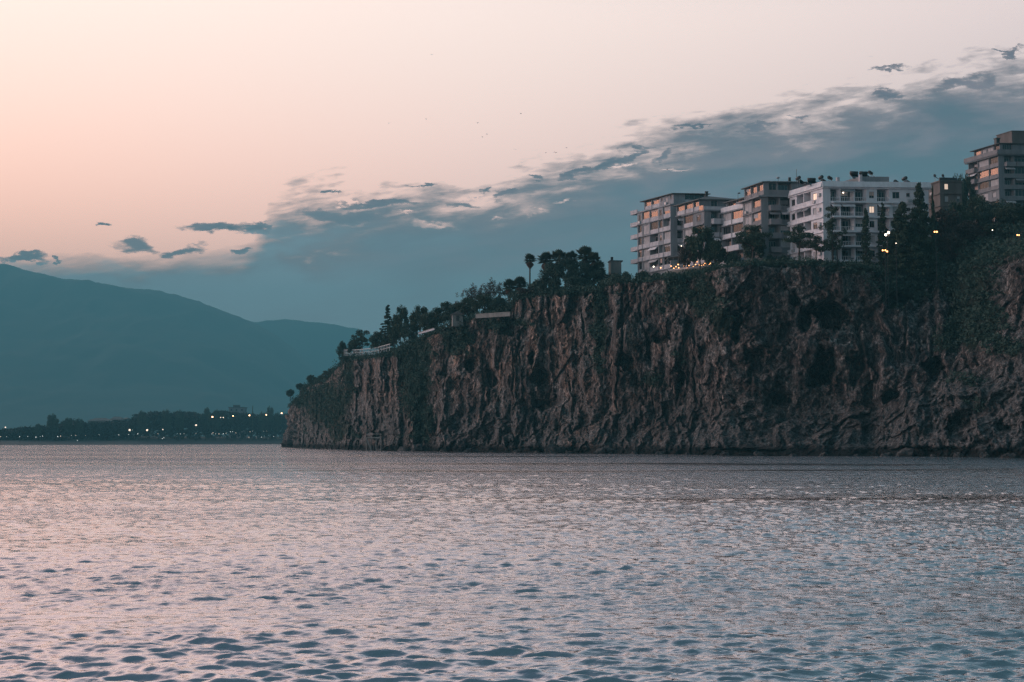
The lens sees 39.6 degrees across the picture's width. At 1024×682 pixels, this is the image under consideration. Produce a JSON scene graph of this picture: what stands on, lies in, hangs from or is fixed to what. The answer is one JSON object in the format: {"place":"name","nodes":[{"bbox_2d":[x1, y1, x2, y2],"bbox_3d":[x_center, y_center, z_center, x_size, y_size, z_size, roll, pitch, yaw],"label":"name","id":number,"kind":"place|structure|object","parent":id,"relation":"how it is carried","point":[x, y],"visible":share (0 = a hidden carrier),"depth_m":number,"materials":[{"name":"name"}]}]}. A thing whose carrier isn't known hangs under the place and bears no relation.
{"place":"outdoors","nodes":[
{"label":"outdoors","id":0,"kind":"place"},
{"bbox_2d":[0,440,281,444],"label":"beach","id":1,"kind":"structure","parent":0,"point":[102,442],"depth_m":1137.40,"materials":[{"name":"grey sand"}]},
{"bbox_2d":[31,424,41,440],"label":"broadleaf tree","id":2,"kind":"object","parent":1,"relation":"on","point":[38,428],"visible":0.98,"depth_m":1087.05,"materials":[{"name":"green plant"}]},
{"bbox_2d":[46,413,58,440],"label":"broadleaf tree","id":3,"kind":"object","parent":1,"relation":"on","point":[52,422],"visible":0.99,"depth_m":1100.60,"materials":[{"name":"green plant"}]},
{"bbox_2d":[62,418,73,439],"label":"broadleaf tree","id":4,"kind":"object","parent":1,"relation":"on","point":[69,427],"visible":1,"depth_m":1114.85,"materials":[{"name":"green plant"}]},
{"bbox_2d":[74,418,83,440],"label":"broadleaf tree","id":5,"kind":"object","parent":1,"relation":"on","point":[78,426],"visible":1,"depth_m":1124.86,"materials":[{"name":"green plant"}]},
{"bbox_2d":[136,410,147,440],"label":"broadleaf tree","id":6,"kind":"object","parent":1,"relation":"on","point":[141,424],"visible":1,"depth_m":1182.43,"materials":[{"name":"green plant"}]},
{"bbox_2d":[0,410,288,440],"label":"wood","id":7,"kind":"object","parent":1,"relation":"on","point":[237,423],"visible":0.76,"depth_m":1223.52,"materials":[{"name":"green plant"}]},
{"bbox_2d":[160,409,171,440],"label":"broadleaf tree","id":8,"kind":"object","parent":1,"relation":"on","point":[167,419],"visible":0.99,"depth_m":1211.10,"materials":[{"name":"green plant"}]},
{"bbox_2d":[174,411,184,439],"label":"broadleaf tree","id":9,"kind":"object","parent":1,"relation":"on","point":[179,421],"visible":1,"depth_m":1227.47,"materials":[{"name":"green plant"}]},
{"bbox_2d":[200,407,211,440],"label":"broadleaf tree","id":10,"kind":"object","parent":1,"relation":"on","point":[208,418],"visible":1,"depth_m":1259.92,"materials":[{"name":"green plant"}]},
{"bbox_2d":[211,409,219,438],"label":"broadleaf tree","id":11,"kind":"object","parent":1,"relation":"on","point":[215,421],"visible":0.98,"depth_m":1272.19,"materials":[{"name":"green plant"}]},
{"bbox_2d":[258,412,265,431],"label":"broadleaf tree","id":12,"kind":"object","parent":1,"relation":"on","point":[262,422],"visible":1,"depth_m":1329.03,"materials":[{"name":"green plant"}]},
{"bbox_2d":[265,406,274,440],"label":"broadleaf tree","id":13,"kind":"object","parent":1,"relation":"on","point":[269,416],"visible":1,"depth_m":1338.65,"materials":[{"name":"green plant"}]},
{"bbox_2d":[272,411,280,440],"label":"broadleaf tree","id":14,"kind":"object","parent":1,"relation":"on","point":[277,421],"visible":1,"depth_m":1346.35,"materials":[{"name":"green plant"}]},
{"bbox_2d":[9,436,283,440],"bbox_3d":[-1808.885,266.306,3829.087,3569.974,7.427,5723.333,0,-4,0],"label":"terrain","id":15,"kind":"structure","parent":0,"point":[203,438],"depth_m":1292.52,"materials":[{"name":"black"}]},
{"bbox_2d":[88,418,112,422],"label":"house","id":16,"kind":"structure","parent":15,"relation":"on","point":[98,420],"depth_m":1250.88,"materials":[{"name":"grey concrete"}]},
{"bbox_2d":[228,405,246,437],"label":"house","id":17,"kind":"structure","parent":15,"relation":"on","point":[237,408],"depth_m":1406.96,"materials":[{"name":"grey concrete"}]},
{"bbox_2d":[0,264,319,436],"bbox_3d":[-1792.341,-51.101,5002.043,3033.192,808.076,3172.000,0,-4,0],"label":"mountain","id":18,"kind":"structure","parent":0,"point":[85,350],"depth_m":5109.58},
{"bbox_2d":[251,319,396,375],"bbox_3d":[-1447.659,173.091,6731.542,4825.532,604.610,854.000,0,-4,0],"label":"mountain","id":19,"kind":"structure","parent":0,"point":[314,345],"depth_m":6935.63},
{"bbox_2d":[0,444,1023,681],"bbox_3d":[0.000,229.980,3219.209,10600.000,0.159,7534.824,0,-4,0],"label":"sea","id":20,"kind":"structure","parent":0,"point":[211,563],"depth_m":28.38,"materials":[{"name":"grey liquid"}]},
{"bbox_2d":[366,437,384,450],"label":"landing platform","id":21,"kind":"structure","parent":20,"relation":"in","point":[371,442],"depth_m":382.59,"materials":[{"name":"concrete"}]},
{"bbox_2d":[411,444,424,450],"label":"boulder","id":22,"kind":"object","parent":20,"relation":"in","point":[417,447],"visible":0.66,"depth_m":361.30,"materials":[{"name":"grey stone"}]},
{"bbox_2d":[545,443,568,452],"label":"boulder","id":23,"kind":"object","parent":20,"relation":"in","point":[552,448],"visible":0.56,"depth_m":306.68,"materials":[{"name":"grey stone"}]},
{"bbox_2d":[593,445,614,453],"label":"boulder","id":24,"kind":"object","parent":20,"relation":"in","point":[607,448],"visible":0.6,"depth_m":292.18,"materials":[{"name":"grey stone"}]},
{"bbox_2d":[896,448,915,456],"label":"boulder","id":25,"kind":"object","parent":20,"relation":"in","point":[907,452],"visible":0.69,"depth_m":237.46,"materials":[{"name":"grey stone"}]},
{"bbox_2d":[1000,453,1016,457],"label":"boulder","id":26,"kind":"object","parent":20,"relation":"in","point":[1008,455],"visible":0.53,"depth_m":216.45,"materials":[{"name":"grey stone"}]},
{"bbox_2d":[0,0,1023,345],"label":"sky","id":27,"kind":"structure","parent":0,"point":[250,160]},
{"bbox_2d":[280,230,1023,457],"bbox_3d":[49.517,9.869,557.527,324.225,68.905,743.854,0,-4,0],"label":"cliff","id":28,"kind":"structure","parent":0,"point":[802,360],"depth_m":280.16,"materials":[{"name":"brown stone"}]},
{"bbox_2d":[335,341,346,367],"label":"broadleaf tree","id":29,"kind":"object","parent":28,"relation":"on","point":[342,347],"visible":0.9,"depth_m":456.71,"materials":[{"name":"green plant"}]},
{"bbox_2d":[346,339,361,354],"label":"broadleaf tree","id":30,"kind":"object","parent":28,"relation":"on","point":[350,348],"visible":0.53,"depth_m":440.93,"materials":[{"name":"green plant"}]},
{"bbox_2d":[348,329,369,363],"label":"umbrella pine","id":31,"kind":"object","parent":28,"relation":"on","point":[359,333],"visible":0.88,"depth_m":432.41,"materials":[{"name":"green plant"}]},
{"bbox_2d":[344,344,389,355],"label":"white fence","id":32,"kind":"object","parent":28,"relation":"on","point":[345,351],"visible":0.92,"depth_m":421.91,"materials":[{"name":"paint"}]},
{"bbox_2d":[369,331,384,352],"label":"broadleaf tree","id":33,"kind":"object","parent":28,"relation":"on","point":[374,340],"visible":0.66,"depth_m":417.56,"materials":[{"name":"green plant"}]},
{"bbox_2d":[376,305,395,354],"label":"conifer","id":34,"kind":"object","parent":28,"relation":"on","point":[385,338],"visible":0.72,"depth_m":412.88,"materials":[{"name":"green plant"}]},
{"bbox_2d":[387,320,399,353],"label":"broadleaf tree","id":35,"kind":"object","parent":28,"relation":"on","point":[391,330],"visible":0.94,"depth_m":399.41,"materials":[{"name":"green plant"}]},
{"bbox_2d":[392,304,408,345],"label":"broadleaf tree","id":36,"kind":"object","parent":28,"relation":"on","point":[399,317],"visible":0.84,"depth_m":399.02,"materials":[{"name":"green plant"}]},
{"bbox_2d":[398,322,418,339],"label":"broadleaf tree","id":37,"kind":"object","parent":28,"relation":"on","point":[404,329],"visible":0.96,"depth_m":392.69,"materials":[{"name":"green plant"}]},
{"bbox_2d":[408,304,428,336],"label":"broadleaf tree","id":38,"kind":"object","parent":28,"relation":"on","point":[414,317],"visible":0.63,"depth_m":392.76,"materials":[{"name":"green plant"}]},
{"bbox_2d":[417,312,438,329],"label":"broadleaf tree","id":39,"kind":"object","parent":28,"relation":"on","point":[427,321],"visible":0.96,"depth_m":379.19,"materials":[{"name":"green plant"}]},
{"bbox_2d":[432,301,451,324],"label":"broadleaf tree","id":40,"kind":"object","parent":28,"relation":"on","point":[438,311],"visible":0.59,"depth_m":384.34,"materials":[{"name":"green plant"}]},
{"bbox_2d":[441,304,465,320],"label":"broadleaf tree","id":41,"kind":"object","parent":28,"relation":"on","point":[450,310],"visible":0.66,"depth_m":363.83,"materials":[{"name":"green plant"}]},
{"bbox_2d":[450,311,464,326],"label":"hut","id":42,"kind":"object","parent":28,"relation":"on","point":[456,315],"visible":1,"depth_m":357.42,"materials":[{"name":"concrete"}]},
{"bbox_2d":[453,297,478,315],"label":"broadleaf tree","id":43,"kind":"object","parent":28,"relation":"on","point":[462,307],"visible":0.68,"depth_m":360.30,"materials":[{"name":"green plant"}]},
{"bbox_2d":[455,283,493,299],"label":"sparse tree","id":44,"kind":"object","parent":28,"relation":"on","point":[470,291],"visible":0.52,"depth_m":374.77,"materials":[{"name":"green plant"}]},
{"bbox_2d":[470,293,494,310],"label":"broadleaf tree","id":45,"kind":"object","parent":28,"relation":"on","point":[482,301],"visible":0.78,"depth_m":355.26,"materials":[{"name":"green plant"}]},
{"bbox_2d":[476,312,510,317],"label":"terrace wall","id":46,"kind":"structure","parent":28,"relation":"on","point":[497,314],"depth_m":347.06,"materials":[{"name":"concrete"}]},
{"bbox_2d":[474,277,513,310],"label":"sparse tree","id":47,"kind":"object","parent":28,"relation":"on","point":[494,291],"visible":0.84,"depth_m":372.77,"materials":[{"name":"green plant"}]},
{"bbox_2d":[488,296,507,309],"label":"broadleaf tree","id":48,"kind":"object","parent":28,"relation":"on","point":[497,301],"visible":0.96,"depth_m":350.63,"materials":[{"name":"green plant"}]},
{"bbox_2d":[502,278,515,301],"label":"fan palm","id":49,"kind":"object","parent":28,"relation":"on","point":[508,283],"visible":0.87,"depth_m":361.27,"materials":[{"name":"green plant"}]},
{"bbox_2d":[510,276,528,289],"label":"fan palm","id":50,"kind":"object","parent":28,"relation":"on","point":[520,282],"visible":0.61,"depth_m":359.16,"materials":[{"name":"green plant"}]},
{"bbox_2d":[516,288,533,293],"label":"broadleaf tree","id":51,"kind":"object","parent":28,"relation":"on","point":[521,290],"visible":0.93,"depth_m":341.62,"materials":[{"name":"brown plant"}]},
{"bbox_2d":[524,253,536,284],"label":"fan palm","id":52,"kind":"object","parent":28,"relation":"on","point":[529,259],"visible":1,"depth_m":351.85,"materials":[{"name":"green plant"}]},
{"bbox_2d":[537,252,553,287],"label":"fan palm","id":53,"kind":"object","parent":28,"relation":"on","point":[545,256],"visible":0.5,"depth_m":347.64,"materials":[{"name":"green plant"}]},
{"bbox_2d":[533,278,560,295],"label":"bush","id":54,"kind":"object","parent":28,"relation":"on","point":[541,286],"visible":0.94,"depth_m":336.61,"materials":[{"name":"green plant"}]},
{"bbox_2d":[538,261,562,296],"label":"broadleaf tree","id":55,"kind":"object","parent":28,"relation":"on","point":[547,271],"visible":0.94,"depth_m":335.36,"materials":[{"name":"green plant"}]},
{"bbox_2d":[550,249,566,282],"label":"fan palm","id":56,"kind":"object","parent":28,"relation":"on","point":[556,253],"visible":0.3,"depth_m":344.59,"materials":[{"name":"green plant"}]},
{"bbox_2d":[551,256,579,283],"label":"broadleaf tree","id":57,"kind":"object","parent":28,"relation":"on","point":[566,264],"visible":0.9,"depth_m":333.44,"materials":[{"name":"green plant"}]},
{"bbox_2d":[563,251,577,261],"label":"fan palm","id":58,"kind":"object","parent":28,"relation":"on","point":[572,254],"visible":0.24,"depth_m":342.44,"materials":[{"name":"green plant"}]},
{"bbox_2d":[564,275,591,294],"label":"bush","id":59,"kind":"object","parent":28,"relation":"on","point":[580,280],"visible":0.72,"depth_m":330.41,"materials":[{"name":"green plant"}]},
{"bbox_2d":[567,260,591,280],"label":"broadleaf tree","id":60,"kind":"object","parent":28,"relation":"on","point":[584,266],"visible":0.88,"depth_m":333.54,"materials":[{"name":"green plant"}]},
{"bbox_2d":[576,245,591,274],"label":"fan palm","id":61,"kind":"object","parent":28,"relation":"on","point":[584,250],"visible":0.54,"depth_m":339.58,"materials":[{"name":"green plant"}]},
{"bbox_2d":[585,252,600,284],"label":"fan palm","id":62,"kind":"object","parent":28,"relation":"on","point":[593,257],"visible":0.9,"depth_m":337.44,"materials":[{"name":"green plant"}]},
{"bbox_2d":[585,263,606,284],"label":"broadleaf tree","id":63,"kind":"object","parent":28,"relation":"on","point":[593,272],"visible":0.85,"depth_m":334.06,"materials":[{"name":"green plant"}]},
{"bbox_2d":[608,257,622,274],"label":"concrete hut","id":64,"kind":"object","parent":28,"relation":"on","point":[614,266],"visible":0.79,"depth_m":340.20,"materials":[{"name":"concrete"}]},
{"bbox_2d":[635,270,649,277],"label":"bush","id":65,"kind":"object","parent":28,"relation":"on","point":[642,274],"visible":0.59,"depth_m":323.45,"materials":[{"name":"green plant"}]},
{"bbox_2d":[287,212,1023,445],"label":"cliff shrubbery","id":66,"kind":"object","parent":28,"relation":"on","point":[996,252],"visible":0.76,"depth_m":292.50,"materials":[{"name":"green plant"}]},
{"bbox_2d":[630,193,709,275],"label":"apartment block","id":67,"kind":"structure","parent":28,"relation":"on","point":[658,225],"depth_m":331.89,"materials":[{"name":"paint"}]},
{"bbox_2d":[685,195,703,199],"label":"window","id":68,"kind":"structure","parent":67,"relation":"in","point":[688,197],"depth_m":329.74,"materials":[{"name":"glass"}]},
{"bbox_2d":[677,245,697,268],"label":"broadleaf tree","id":69,"kind":"object","parent":28,"relation":"on","point":[683,255],"visible":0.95,"depth_m":306.23,"materials":[{"name":"green plant"}]},
{"bbox_2d":[665,253,711,273],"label":"restaurant terrace","id":70,"kind":"structure","parent":28,"relation":"on","point":[676,270],"depth_m":309.50,"materials":[{"name":"concrete"}]},
{"bbox_2d":[684,225,714,268],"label":"broadleaf tree","id":71,"kind":"object","parent":28,"relation":"on","point":[694,244],"visible":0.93,"depth_m":304.44,"materials":[{"name":"green plant"}]},
{"bbox_2d":[672,191,733,267],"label":"apartment block","id":72,"kind":"structure","parent":28,"relation":"on","point":[704,211],"depth_m":317.21,"materials":[{"name":"paint"}]},
{"bbox_2d":[703,239,726,263],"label":"broadleaf tree","id":73,"kind":"object","parent":28,"relation":"on","point":[718,252],"visible":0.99,"depth_m":302.09,"materials":[{"name":"green plant"}]},
{"bbox_2d":[720,193,743,265],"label":"apartment block","id":74,"kind":"structure","parent":28,"relation":"on","point":[731,213],"depth_m":311.27,"materials":[{"name":"paint"}]},
{"bbox_2d":[723,226,730,234],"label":"window","id":75,"kind":"structure","parent":74,"relation":"in","point":[726,230],"depth_m":313.37,"materials":[{"name":"glass"}]},
{"bbox_2d":[733,223,742,232],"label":"window","id":76,"kind":"structure","parent":74,"relation":"in","point":[736,228],"depth_m":309.91,"materials":[{"name":"glass"}]},
{"bbox_2d":[733,210,742,218],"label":"window","id":77,"kind":"structure","parent":74,"relation":"in","point":[737,214],"depth_m":310.06,"materials":[{"name":"glass"}]},
{"bbox_2d":[724,252,741,263],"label":"bush","id":78,"kind":"object","parent":28,"relation":"on","point":[730,257],"visible":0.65,"depth_m":301.39,"materials":[{"name":"green plant"}]},
{"bbox_2d":[733,224,772,258],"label":"umbrella pine","id":79,"kind":"object","parent":28,"relation":"on","point":[756,233],"visible":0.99,"depth_m":295.55,"materials":[{"name":"green plant"}]},
{"bbox_2d":[741,231,765,258],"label":"broadleaf tree","id":80,"kind":"object","parent":28,"relation":"on","point":[747,252],"visible":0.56,"depth_m":297.52,"materials":[{"name":"green plant"}]},
{"bbox_2d":[737,169,809,262],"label":"apartment block","id":81,"kind":"structure","parent":28,"relation":"on","point":[766,204],"depth_m":300.09,"materials":[{"name":"paint"}]},
{"bbox_2d":[782,225,814,261],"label":"umbrella pine","id":82,"kind":"object","parent":28,"relation":"on","point":[801,234],"visible":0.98,"depth_m":282.81,"materials":[{"name":"green plant"}]},
{"bbox_2d":[804,235,824,261],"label":"umbrella pine","id":83,"kind":"object","parent":28,"relation":"on","point":[814,245],"visible":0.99,"depth_m":280.67,"materials":[{"name":"green plant"}]},
{"bbox_2d":[818,206,847,265],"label":"slender tree","id":84,"kind":"object","parent":28,"relation":"on","point":[829,244],"visible":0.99,"depth_m":279.02,"materials":[{"name":"green plant"}]},
{"bbox_2d":[786,174,931,266],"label":"apartment block","id":85,"kind":"structure","parent":28,"relation":"on","point":[852,199],"depth_m":288.67,"materials":[{"name":"paint"}]},
{"bbox_2d":[841,221,848,229],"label":"window","id":86,"kind":"structure","parent":85,"relation":"in","point":[843,223],"depth_m":288.87,"materials":[{"name":"glass"}]},
{"bbox_2d":[841,206,848,215],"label":"window","id":87,"kind":"structure","parent":85,"relation":"in","point":[843,209],"depth_m":289.08,"materials":[{"name":"glass"}]},
{"bbox_2d":[860,208,873,264],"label":"cypress","id":88,"kind":"object","parent":28,"relation":"on","point":[865,258],"visible":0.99,"depth_m":280.87,"materials":[{"name":"green plant"}]},
{"bbox_2d":[874,202,889,268],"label":"conifer","id":89,"kind":"object","parent":28,"relation":"on","point":[881,236],"visible":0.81,"depth_m":283.99,"materials":[{"name":"green plant"}]},
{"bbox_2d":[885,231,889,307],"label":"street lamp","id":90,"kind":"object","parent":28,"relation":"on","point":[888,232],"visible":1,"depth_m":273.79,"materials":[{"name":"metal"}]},
{"bbox_2d":[880,201,935,280],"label":"fir tree","id":91,"kind":"object","parent":28,"relation":"on","point":[900,235],"visible":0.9,"depth_m":280.54,"materials":[{"name":"green plant"}]},
{"bbox_2d":[904,182,942,278],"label":"fir tree","id":92,"kind":"object","parent":28,"relation":"on","point":[924,230],"visible":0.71,"depth_m":284.05,"materials":[{"name":"green plant"}]},
{"bbox_2d":[931,185,935,274],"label":"cypress","id":93,"kind":"object","parent":28,"relation":"on","point":[933,215],"visible":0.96,"depth_m":284.88,"materials":[{"name":"green plant"}]},
{"bbox_2d":[929,218,939,245],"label":"broadleaf tree","id":94,"kind":"object","parent":28,"relation":"on","point":[935,223],"visible":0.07,"depth_m":293.60,"materials":[{"name":"green plant"}]},
{"bbox_2d":[928,177,962,236],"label":"brown house","id":95,"kind":"structure","parent":28,"relation":"on","point":[946,191],"depth_m":329.60,"materials":[{"name":"paint"}]},
{"bbox_2d":[935,207,961,234],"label":"broadleaf tree","id":96,"kind":"object","parent":28,"relation":"on","point":[948,218],"visible":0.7,"depth_m":301.11,"materials":[{"name":"green plant"}]},
{"bbox_2d":[943,200,971,233],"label":"broadleaf tree","id":97,"kind":"object","parent":28,"relation":"on","point":[964,213],"visible":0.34,"depth_m":307.91,"materials":[{"name":"green plant"}]},
{"bbox_2d":[953,173,968,209],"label":"broadleaf tree","id":98,"kind":"object","parent":28,"relation":"on","point":[965,190],"visible":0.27,"depth_m":352.38,"materials":[{"name":"green plant"}]},
{"bbox_2d":[964,173,975,220],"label":"broadleaf tree","id":99,"kind":"object","parent":28,"relation":"on","point":[971,192],"visible":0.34,"depth_m":358.79,"materials":[{"name":"green plant"}]},
{"bbox_2d":[959,194,990,238],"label":"broadleaf tree","id":100,"kind":"object","parent":28,"relation":"on","point":[976,201],"visible":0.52,"depth_m":312.93,"materials":[{"name":"green plant"}]},
{"bbox_2d":[978,199,1008,228],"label":"broadleaf tree","id":101,"kind":"object","parent":28,"relation":"on","point":[991,208],"visible":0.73,"depth_m":310.17,"materials":[{"name":"green plant"}]},
{"bbox_2d":[964,130,1023,235],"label":"apartment block","id":102,"kind":"structure","parent":28,"relation":"on","point":[995,171],"depth_m":373.63,"materials":[{"name":"paint"}]},
{"bbox_2d":[979,181,988,189],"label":"window","id":103,"kind":"structure","parent":102,"relation":"in","point":[983,185],"depth_m":378.05,"materials":[{"name":"glass"}]},
{"bbox_2d":[979,170,988,178],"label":"window","id":104,"kind":"structure","parent":102,"relation":"in","point":[985,173],"depth_m":378.05,"materials":[{"name":"glass"}]},
{"bbox_2d":[1015,167,1023,173],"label":"window","id":105,"kind":"structure","parent":102,"relation":"in","point":[1018,170],"depth_m":372.82,"materials":[{"name":"glass"}]},
{"bbox_2d":[981,222,1012,235],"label":"broadleaf tree","id":106,"kind":"object","parent":28,"relation":"on","point":[991,226],"visible":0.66,"depth_m":290.66,"materials":[{"name":"green plant"}]},
{"bbox_2d":[994,202,1023,223],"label":"broadleaf tree","id":107,"kind":"object","parent":28,"relation":"on","point":[1004,211],"visible":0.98,"depth_m":303.49,"materials":[{"name":"green plant"}]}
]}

